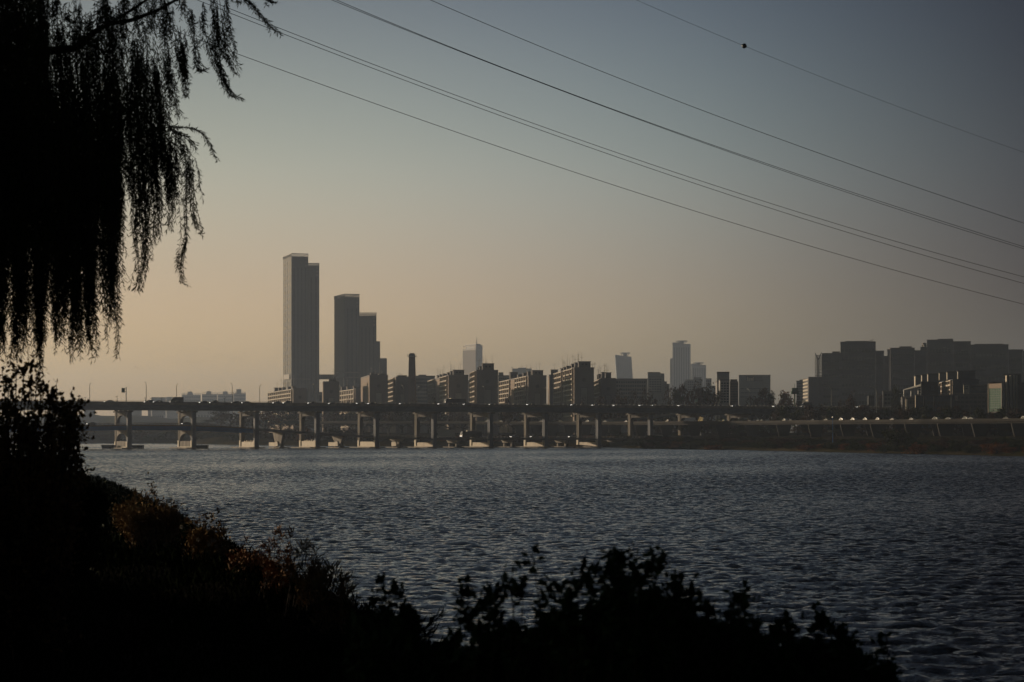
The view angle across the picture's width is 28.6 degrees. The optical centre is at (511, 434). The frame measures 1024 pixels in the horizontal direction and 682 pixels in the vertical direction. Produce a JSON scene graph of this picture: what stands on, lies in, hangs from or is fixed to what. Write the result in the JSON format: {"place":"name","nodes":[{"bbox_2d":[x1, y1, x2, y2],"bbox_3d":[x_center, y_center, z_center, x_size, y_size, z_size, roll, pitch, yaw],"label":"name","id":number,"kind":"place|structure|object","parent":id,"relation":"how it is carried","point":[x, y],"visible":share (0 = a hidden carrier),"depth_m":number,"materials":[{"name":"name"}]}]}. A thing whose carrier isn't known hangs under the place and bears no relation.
{"place":"outdoors","nodes":[
{"label":"outdoors","id":0,"kind":"place"},
{"bbox_2d":[12,414,268,432],"bbox_3d":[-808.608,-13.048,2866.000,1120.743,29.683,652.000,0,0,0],"label":"hills","id":1,"kind":"structure","parent":0,"point":[136,419],"depth_m":2696.82,"materials":[{"name":"plant"}]},
{"bbox_2d":[40,491,342,681],"bbox_3d":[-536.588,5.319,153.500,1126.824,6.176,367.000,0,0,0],"label":"river bank","id":2,"kind":"structure","parent":0,"point":[122,667],"depth_m":23.22,"materials":[{"name":"plant"}]},
{"bbox_2d":[0,353,96,681],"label":"tall shrub","id":3,"kind":"object","parent":2,"relation":"on","point":[40,518],"visible":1,"depth_m":18.48,"materials":[{"name":"green plant"}]},
{"bbox_2d":[0,0,283,377],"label":"willow tree","id":4,"kind":"object","parent":2,"relation":"on","point":[64,156],"visible":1,"depth_m":24.64,"materials":[{"name":"green plant"}]},
{"bbox_2d":[106,472,188,550],"bbox_3d":[-7.611,1.719,42.006,1.891,1.863,1.606,0,0,0],"label":"dry bush","id":5,"kind":"object","parent":2,"relation":"on","point":[160,526],"visible":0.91,"depth_m":41.72,"materials":[{"name":"brown plant"}]},
{"bbox_2d":[174,507,234,563],"bbox_3d":[-5.654,2.022,37.067,1.119,1.400,1.531,0,0,0],"label":"dry bush","id":6,"kind":"object","parent":2,"relation":"on","point":[200,545],"visible":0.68,"depth_m":36.72,"materials":[{"name":"brown plant"}]},
{"bbox_2d":[0,472,465,681],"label":"undergrowth","id":7,"kind":"object","parent":2,"relation":"on","point":[325,659],"visible":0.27,"depth_m":23.95,"materials":[{"name":"plant"}]},
{"bbox_2d":[221,542,269,582],"bbox_3d":[-4.138,1.982,30.993,0.799,0.648,1.296,0,0,0],"label":"weed clump","id":8,"kind":"object","parent":2,"relation":"on","point":[241,555],"visible":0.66,"depth_m":30.84,"materials":[{"name":"brown plant"}]},
{"bbox_2d":[239,524,298,596],"bbox_3d":[-3.328,1.870,28.873,0.896,1.207,1.133,0,0,-25],"label":"weed clump","id":9,"kind":"object","parent":2,"relation":"on","point":[270,563],"visible":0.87,"depth_m":28.95,"materials":[{"name":"brown plant"}]},
{"bbox_2d":[282,536,330,622],"bbox_3d":[-2.644,1.871,25.988,0.693,1.110,1.574,0,0,0],"label":"reed clump","id":10,"kind":"object","parent":2,"relation":"on","point":[302,586],"visible":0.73,"depth_m":25.79,"materials":[{"name":"brown plant"}]},
{"bbox_2d":[304,555,360,640],"bbox_3d":[-2.134,2.066,24.016,0.716,1.242,1.485,0,0,0],"label":"reed clump","id":11,"kind":"object","parent":2,"relation":"on","point":[323,580],"visible":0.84,"depth_m":23.85,"materials":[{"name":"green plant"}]},
{"bbox_2d":[356,573,426,644],"bbox_3d":[-0.663,1.633,11.500,0.598,1.742,1.305,0,0,0],"label":"leafy shrub","id":12,"kind":"object","parent":2,"relation":"on","point":[408,615],"visible":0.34,"depth_m":11.12,"materials":[{"name":"green plant"}]},
{"bbox_2d":[337,589,448,656],"bbox_3d":[-1.218,2.071,21.038,1.238,0.988,1.398,0,0,0],"label":"reed clump","id":13,"kind":"object","parent":2,"relation":"on","point":[431,623],"visible":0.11,"depth_m":20.68,"materials":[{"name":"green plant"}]},
{"bbox_2d":[447,573,506,681],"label":"leafy shrub","id":14,"kind":"object","parent":2,"relation":"on","point":[479,627],"visible":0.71,"depth_m":9.69,"materials":[{"name":"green plant"}]},
{"bbox_2d":[479,544,567,681],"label":"leafy shrub","id":15,"kind":"object","parent":2,"relation":"on","point":[515,664],"visible":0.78,"depth_m":9.45,"materials":[{"name":"green plant"}]},
{"bbox_2d":[549,556,620,681],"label":"leafy shrub","id":16,"kind":"object","parent":2,"relation":"on","point":[570,642],"visible":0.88,"depth_m":8.89,"materials":[{"name":"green plant"}]},
{"bbox_2d":[339,584,888,681],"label":"bush","id":17,"kind":"object","parent":2,"relation":"on","point":[371,655],"visible":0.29,"depth_m":9.71,"materials":[{"name":"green plant"}]},
{"bbox_2d":[589,542,697,681],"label":"leafy shrub","id":18,"kind":"object","parent":2,"relation":"on","point":[643,652],"visible":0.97,"depth_m":8.62,"materials":[{"name":"green plant"}]},
{"bbox_2d":[663,572,729,681],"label":"leafy shrub","id":19,"kind":"object","parent":2,"relation":"on","point":[701,651],"visible":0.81,"depth_m":9.13,"materials":[{"name":"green plant"}]},
{"bbox_2d":[710,578,777,681],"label":"leafy shrub","id":20,"kind":"object","parent":2,"relation":"on","point":[740,631],"visible":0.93,"depth_m":9.30,"materials":[{"name":"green plant"}]},
{"bbox_2d":[751,609,821,681],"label":"leafy shrub","id":21,"kind":"object","parent":2,"relation":"on","point":[788,669],"visible":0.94,"depth_m":9.31,"materials":[{"name":"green plant"}]},
{"bbox_2d":[794,600,866,681],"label":"leafy shrub","id":22,"kind":"object","parent":2,"relation":"on","point":[829,656],"visible":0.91,"depth_m":9.61,"materials":[{"name":"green plant"}]},
{"bbox_2d":[856,631,902,681],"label":"leafy shrub","id":23,"kind":"object","parent":2,"relation":"on","point":[882,671],"visible":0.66,"depth_m":10.22,"materials":[{"name":"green plant"}]},
{"bbox_2d":[0,423,1023,455],"bbox_3d":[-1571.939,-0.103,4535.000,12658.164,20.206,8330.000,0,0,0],"label":"ground","id":24,"kind":"structure","parent":0,"point":[461,443],"depth_m":1088.22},
{"bbox_2d":[151,397,177,418],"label":"warehouse","id":25,"kind":"structure","parent":24,"relation":"on","point":[171,414],"depth_m":3905.39,"materials":[{"name":"grey concrete"}]},
{"bbox_2d":[182,389,200,417],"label":"apartment building","id":26,"kind":"structure","parent":24,"relation":"on","point":[190,397],"depth_m":4203.63,"materials":[{"name":"grey concrete"}]},
{"bbox_2d":[202,391,216,415],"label":"apartment building","id":27,"kind":"structure","parent":24,"relation":"on","point":[208,396],"depth_m":4232.73,"materials":[{"name":"grey concrete"}]},
{"bbox_2d":[217,391,233,417],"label":"apartment building","id":28,"kind":"structure","parent":24,"relation":"on","point":[226,396],"depth_m":4262.48,"materials":[{"name":"grey concrete"}]},
{"bbox_2d":[214,411,238,426],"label":"tree","id":29,"kind":"object","parent":24,"relation":"on","point":[228,415],"visible":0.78,"depth_m":1469.01,"materials":[{"name":"green plant"}]},
{"bbox_2d":[233,389,245,419],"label":"apartment building","id":30,"kind":"structure","parent":24,"relation":"on","point":[239,395],"depth_m":4291.98,"materials":[{"name":"grey concrete"}]},
{"bbox_2d":[252,411,280,428],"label":"tree","id":31,"kind":"object","parent":24,"relation":"on","point":[270,418],"visible":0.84,"depth_m":1435.12,"materials":[{"name":"green plant"}]},
{"bbox_2d":[267,411,291,429],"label":"tree","id":32,"kind":"object","parent":24,"relation":"on","point":[281,416],"visible":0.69,"depth_m":1450.62,"materials":[{"name":"green plant"}]},
{"bbox_2d":[268,382,306,432],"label":"apartment block","id":33,"kind":"structure","parent":24,"relation":"on","point":[292,394],"depth_m":1585.80,"materials":[{"name":"beige concrete"}]},
{"bbox_2d":[278,411,298,427],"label":"tree","id":34,"kind":"object","parent":24,"relation":"on","point":[291,415],"visible":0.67,"depth_m":1457.33,"materials":[{"name":"green plant"}]},
{"bbox_2d":[283,253,318,431],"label":"skyscraper","id":35,"kind":"structure","parent":24,"relation":"on","point":[300,322],"depth_m":2306.04,"materials":[{"name":"grey glass"}]},
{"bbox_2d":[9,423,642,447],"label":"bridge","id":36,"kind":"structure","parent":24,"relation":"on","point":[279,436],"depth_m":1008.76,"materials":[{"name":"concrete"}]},
{"bbox_2d":[460,431,481,437],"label":"bus","id":37,"kind":"object","parent":36,"relation":"on","point":[475,434],"visible":1,"depth_m":1042.37,"materials":[{"name":"paint"}]},
{"bbox_2d":[322,378,338,432],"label":"apartment block","id":38,"kind":"structure","parent":24,"relation":"on","point":[330,390],"depth_m":1480.59,"materials":[{"name":"grey concrete"}]},
{"bbox_2d":[324,411,348,428],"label":"tree","id":39,"kind":"object","parent":24,"relation":"on","point":[334,415],"visible":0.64,"depth_m":1461.35,"materials":[{"name":"green plant"}]},
{"bbox_2d":[336,412,357,428],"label":"tree","id":40,"kind":"object","parent":24,"relation":"on","point":[347,418],"visible":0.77,"depth_m":1446.62,"materials":[{"name":"green plant"}]},
{"bbox_2d":[339,377,359,431],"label":"apartment block","id":41,"kind":"structure","parent":24,"relation":"on","point":[351,395],"depth_m":1667.98,"materials":[{"name":"beige concrete"}]},
{"bbox_2d":[334,294,386,413],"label":"skyscraper","id":42,"kind":"structure","parent":24,"relation":"on","point":[356,351],"depth_m":2285.41,"materials":[{"name":"grey glass"}]},
{"bbox_2d":[361,362,387,432],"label":"apartment block","id":43,"kind":"structure","parent":24,"relation":"on","point":[374,387],"depth_m":1451.61,"materials":[{"name":"grey concrete"}]},
{"bbox_2d":[388,373,407,432],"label":"apartment block","id":44,"kind":"structure","parent":24,"relation":"on","point":[395,389],"depth_m":1501.05,"materials":[{"name":"grey concrete"}]},
{"bbox_2d":[407,353,416,432],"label":"chimney","id":45,"kind":"object","parent":24,"relation":"on","point":[412,381],"visible":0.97,"depth_m":1400.36,"materials":[{"name":"grey concrete"}]},
{"bbox_2d":[416,375,434,432],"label":"apartment building","id":46,"kind":"structure","parent":24,"relation":"on","point":[421,389],"depth_m":1850.29,"materials":[{"name":"grey concrete"}]},
{"bbox_2d":[427,361,467,432],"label":"apartment block","id":47,"kind":"structure","parent":24,"relation":"on","point":[448,385],"depth_m":1402.35,"materials":[{"name":"grey concrete"}]},
{"bbox_2d":[463,339,482,379],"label":"office tower","id":48,"kind":"structure","parent":24,"relation":"on","point":[472,357],"depth_m":5018.59,"materials":[{"name":"concrete"}]},
{"bbox_2d":[469,357,497,433],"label":"apartment block","id":49,"kind":"structure","parent":24,"relation":"on","point":[485,374],"depth_m":1340.87,"materials":[{"name":"grey concrete"}]},
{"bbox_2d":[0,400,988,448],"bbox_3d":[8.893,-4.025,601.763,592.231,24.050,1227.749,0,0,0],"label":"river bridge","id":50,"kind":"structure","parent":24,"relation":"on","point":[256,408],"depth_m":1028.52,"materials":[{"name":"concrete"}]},
{"bbox_2d":[499,361,546,432],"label":"apartment block","id":51,"kind":"structure","parent":24,"relation":"on","point":[527,387],"depth_m":1443.22,"materials":[{"name":"grey concrete"}]},
{"bbox_2d":[548,369,557,420],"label":"apartment block","id":52,"kind":"structure","parent":24,"relation":"on","point":[550,388],"depth_m":1620.00,"materials":[{"name":"grey concrete"}]},
{"bbox_2d":[553,354,593,433],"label":"apartment block","id":53,"kind":"structure","parent":24,"relation":"on","point":[576,380],"depth_m":1293.66,"materials":[{"name":"grey concrete"}]},
{"bbox_2d":[594,363,615,432],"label":"apartment block","id":54,"kind":"structure","parent":24,"relation":"on","point":[605,384],"depth_m":1400.15,"materials":[{"name":"grey concrete"}]},
{"bbox_2d":[609,388,628,433],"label":"tree","id":55,"kind":"object","parent":24,"relation":"on","point":[618,401],"visible":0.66,"depth_m":1239.62,"materials":[{"name":"green plant"}]},
{"bbox_2d":[614,352,632,378],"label":"office tower","id":56,"kind":"structure","parent":24,"relation":"on","point":[623,366],"depth_m":4900.00,"materials":[{"name":"metal"}]},
{"bbox_2d":[616,378,647,432],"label":"apartment building","id":57,"kind":"structure","parent":24,"relation":"on","point":[626,385],"depth_m":1799.17,"materials":[{"name":"grey concrete"}]},
{"bbox_2d":[638,390,659,420],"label":"tree","id":58,"kind":"object","parent":24,"relation":"on","point":[654,401],"visible":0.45,"depth_m":1238.12,"materials":[{"name":"green plant"}]},
{"bbox_2d":[283,418,1023,437],"bbox_3d":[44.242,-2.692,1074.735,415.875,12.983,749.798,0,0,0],"label":"elevated expressway","id":59,"kind":"structure","parent":24,"relation":"on","point":[945,427],"depth_m":978.82,"materials":[{"name":"concrete"}]},
{"bbox_2d":[648,372,669,431],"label":"apartment building","id":60,"kind":"structure","parent":24,"relation":"on","point":[657,385],"depth_m":2049.79,"materials":[{"name":"grey concrete"}]},
{"bbox_2d":[669,387,684,418],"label":"tree","id":61,"kind":"object","parent":24,"relation":"on","point":[676,392],"visible":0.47,"depth_m":1238.51,"materials":[{"name":"green plant"}]},
{"bbox_2d":[670,341,690,428],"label":"office tower","id":62,"kind":"structure","parent":24,"relation":"on","point":[681,362],"depth_m":4998.28,"materials":[{"name":"metal"}]},
{"bbox_2d":[591,413,770,432],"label":"slip road","id":63,"kind":"structure","parent":24,"relation":"on","point":[671,416],"depth_m":1201.32,"materials":[{"name":"grey paint"}]},
{"bbox_2d":[674,383,693,420],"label":"tree","id":64,"kind":"object","parent":24,"relation":"on","point":[681,388],"visible":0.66,"depth_m":1238.09,"materials":[{"name":"green plant"}]},
{"bbox_2d":[684,377,701,420],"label":"apartment building","id":65,"kind":"structure","parent":24,"relation":"on","point":[689,385],"depth_m":2599.15,"materials":[{"name":"grey concrete"}]},
{"bbox_2d":[686,380,703,419],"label":"tree","id":66,"kind":"object","parent":24,"relation":"on","point":[696,395],"visible":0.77,"depth_m":1239.62,"materials":[{"name":"green plant"}]},
{"bbox_2d":[692,362,705,432],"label":"office tower","id":67,"kind":"structure","parent":24,"relation":"on","point":[698,370],"depth_m":5097.99,"materials":[{"name":"concrete"}]},
{"bbox_2d":[705,382,723,432],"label":"tree","id":68,"kind":"object","parent":24,"relation":"on","point":[719,393],"visible":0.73,"depth_m":1239.80,"materials":[{"name":"green plant"}]},
{"bbox_2d":[715,372,729,420],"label":"apartment building","id":69,"kind":"structure","parent":24,"relation":"on","point":[722,383],"depth_m":1399.92,"materials":[{"name":"grey concrete"}]},
{"bbox_2d":[730,379,737,428],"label":"apartment building","id":70,"kind":"structure","parent":24,"relation":"on","point":[733,391],"depth_m":1439.65,"materials":[{"name":"grey concrete"}]},
{"bbox_2d":[739,375,770,430],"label":"office building","id":71,"kind":"structure","parent":24,"relation":"on","point":[753,384],"depth_m":1948.53,"materials":[{"name":"grey glass"}]},
{"bbox_2d":[752,388,772,419],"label":"tree","id":72,"kind":"object","parent":24,"relation":"on","point":[763,392],"visible":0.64,"depth_m":1239.35,"materials":[{"name":"green plant"}]},
{"bbox_2d":[765,390,775,420],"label":"tree","id":73,"kind":"object","parent":24,"relation":"on","point":[771,398],"visible":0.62,"depth_m":1239.26,"materials":[{"name":"green plant"}]},
{"bbox_2d":[775,404,797,420],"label":"tree","id":74,"kind":"object","parent":24,"relation":"on","point":[785,414],"visible":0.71,"depth_m":1001.10,"materials":[{"name":"green plant"}]},
{"bbox_2d":[777,390,797,418],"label":"tree","id":75,"kind":"object","parent":24,"relation":"on","point":[785,399],"visible":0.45,"depth_m":1238.20,"materials":[{"name":"green plant"}]},
{"bbox_2d":[796,380,802,402],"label":"apartment building","id":76,"kind":"structure","parent":24,"relation":"on","point":[799,385],"depth_m":1999.46,"materials":[{"name":"grey concrete"}]},
{"bbox_2d":[797,404,816,419],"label":"tree","id":77,"kind":"object","parent":24,"relation":"on","point":[808,408],"visible":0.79,"depth_m":985.09,"materials":[{"name":"green plant"}]},
{"bbox_2d":[803,377,818,417],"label":"office building","id":78,"kind":"structure","parent":24,"relation":"on","point":[810,389],"depth_m":1690.43,"materials":[{"name":"grey concrete"}]},
{"bbox_2d":[807,403,831,427],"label":"tree","id":79,"kind":"object","parent":24,"relation":"on","point":[820,412],"visible":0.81,"depth_m":983.33,"materials":[{"name":"green plant"}]},
{"bbox_2d":[831,406,853,426],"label":"tree","id":80,"kind":"object","parent":24,"relation":"on","point":[843,413],"visible":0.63,"depth_m":948.32,"materials":[{"name":"green plant"}]},
{"bbox_2d":[808,340,887,431],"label":"office complex","id":81,"kind":"structure","parent":24,"relation":"on","point":[859,367],"depth_m":1699.21,"materials":[{"name":"grey glass"}]},
{"bbox_2d":[843,390,858,417],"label":"tree","id":82,"kind":"object","parent":24,"relation":"on","point":[851,401],"visible":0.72,"depth_m":1078.89,"materials":[{"name":"green plant"}]},
{"bbox_2d":[850,405,872,434],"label":"tree","id":83,"kind":"object","parent":24,"relation":"on","point":[862,408],"visible":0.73,"depth_m":943.45,"materials":[{"name":"green plant"}]},
{"bbox_2d":[877,407,899,427],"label":"tree","id":84,"kind":"object","parent":24,"relation":"on","point":[885,414],"visible":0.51,"depth_m":937.99,"materials":[{"name":"green plant"}]},
{"bbox_2d":[882,390,900,428],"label":"shop building","id":85,"kind":"structure","parent":24,"relation":"on","point":[887,396],"depth_m":1179.46,"materials":[{"name":"grey concrete"}]},
{"bbox_2d":[877,428,914,445],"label":"tree","id":86,"kind":"object","parent":24,"relation":"on","point":[898,438],"visible":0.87,"depth_m":742.78,"materials":[{"name":"green plant"}]},
{"bbox_2d":[891,385,902,411],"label":"tree","id":87,"kind":"object","parent":24,"relation":"on","point":[895,398],"visible":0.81,"depth_m":1079.12,"materials":[{"name":"green plant"}]},
{"bbox_2d":[893,404,912,425],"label":"tree","id":88,"kind":"object","parent":24,"relation":"on","point":[904,414],"visible":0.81,"depth_m":898.40,"materials":[{"name":"green plant"}]},
{"bbox_2d":[887,343,926,396],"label":"office complex","id":89,"kind":"structure","parent":24,"relation":"on","point":[906,364],"depth_m":1739.16,"materials":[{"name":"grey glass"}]},
{"bbox_2d":[901,395,915,410],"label":"shop building","id":90,"kind":"structure","parent":24,"relation":"on","point":[907,402],"depth_m":1119.32,"materials":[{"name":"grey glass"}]},
{"bbox_2d":[901,442,928,453],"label":"bush","id":91,"kind":"object","parent":24,"relation":"on","point":[915,448],"visible":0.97,"depth_m":706.47,"materials":[{"name":"green plant"}]},
{"bbox_2d":[906,406,926,424],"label":"tree","id":92,"kind":"object","parent":24,"relation":"on","point":[915,411],"visible":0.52,"depth_m":908.73,"materials":[{"name":"green plant"}]},
{"bbox_2d":[920,381,937,426],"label":"billboard","id":93,"kind":"object","parent":24,"relation":"on","point":[929,387],"visible":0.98,"depth_m":1080.00},
{"bbox_2d":[916,394,953,432],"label":"shop building","id":94,"kind":"structure","parent":24,"relation":"on","point":[943,400],"depth_m":1087.97,"materials":[{"name":"grey concrete"}]},
{"bbox_2d":[914,371,978,393],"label":"apartment block","id":95,"kind":"structure","parent":24,"relation":"on","point":[954,382],"depth_m":1165.17,"materials":[{"name":"grey concrete"}]},
{"bbox_2d":[935,405,960,424],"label":"tree","id":96,"kind":"object","parent":24,"relation":"on","point":[949,411],"visible":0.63,"depth_m":881.08,"materials":[{"name":"green plant"}]},
{"bbox_2d":[954,393,987,431],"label":"shop building","id":97,"kind":"structure","parent":24,"relation":"on","point":[971,402],"depth_m":1102.93,"materials":[{"name":"grey concrete"}]},
{"bbox_2d":[927,339,1022,392],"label":"office complex","id":98,"kind":"structure","parent":24,"relation":"on","point":[987,363],"depth_m":1779.17,"materials":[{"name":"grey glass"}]},
{"bbox_2d":[970,385,986,392],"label":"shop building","id":99,"kind":"structure","parent":24,"relation":"on","point":[978,388],"depth_m":1118.99,"materials":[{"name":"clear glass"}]},
{"bbox_2d":[988,382,1003,431],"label":"office building","id":100,"kind":"structure","parent":24,"relation":"on","point":[996,395],"depth_m":1000.65,"materials":[{"name":"green glass"}]},
{"bbox_2d":[1004,374,1020,414],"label":"office building","id":101,"kind":"structure","parent":24,"relation":"on","point":[1012,391],"depth_m":1008.24,"materials":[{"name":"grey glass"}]},
{"bbox_2d":[10,443,1023,681],"bbox_3d":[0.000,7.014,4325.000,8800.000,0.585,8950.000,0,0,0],"label":"river water","id":102,"kind":"structure","parent":0,"point":[920,557],"depth_m":158.34,"materials":[{"name":"blue liquid"}]},
{"bbox_2d":[93,0,1021,303],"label":"power line","id":103,"kind":"object","parent":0,"point":[569,170],"visible":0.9,"depth_m":194.46,"materials":[{"name":"black metal"}]},
{"bbox_2d":[198,0,1023,283],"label":"power line","id":104,"kind":"object","parent":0,"point":[595,149],"visible":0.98,"depth_m":186.37,"materials":[{"name":"black metal"}]},
{"bbox_2d":[209,0,1022,276],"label":"power line","id":105,"kind":"object","parent":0,"point":[593,144],"visible":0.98,"depth_m":185.60,"materials":[{"name":"black metal"}]},
{"bbox_2d":[332,0,1023,248],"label":"power line","id":106,"kind":"object","parent":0,"point":[663,127],"visible":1,"depth_m":182.23,"materials":[{"name":"black metal"}]},
{"bbox_2d":[431,0,1022,222],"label":"power line","id":107,"kind":"object","parent":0,"point":[702,110],"visible":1,"depth_m":190.38,"materials":[{"name":"black metal"}]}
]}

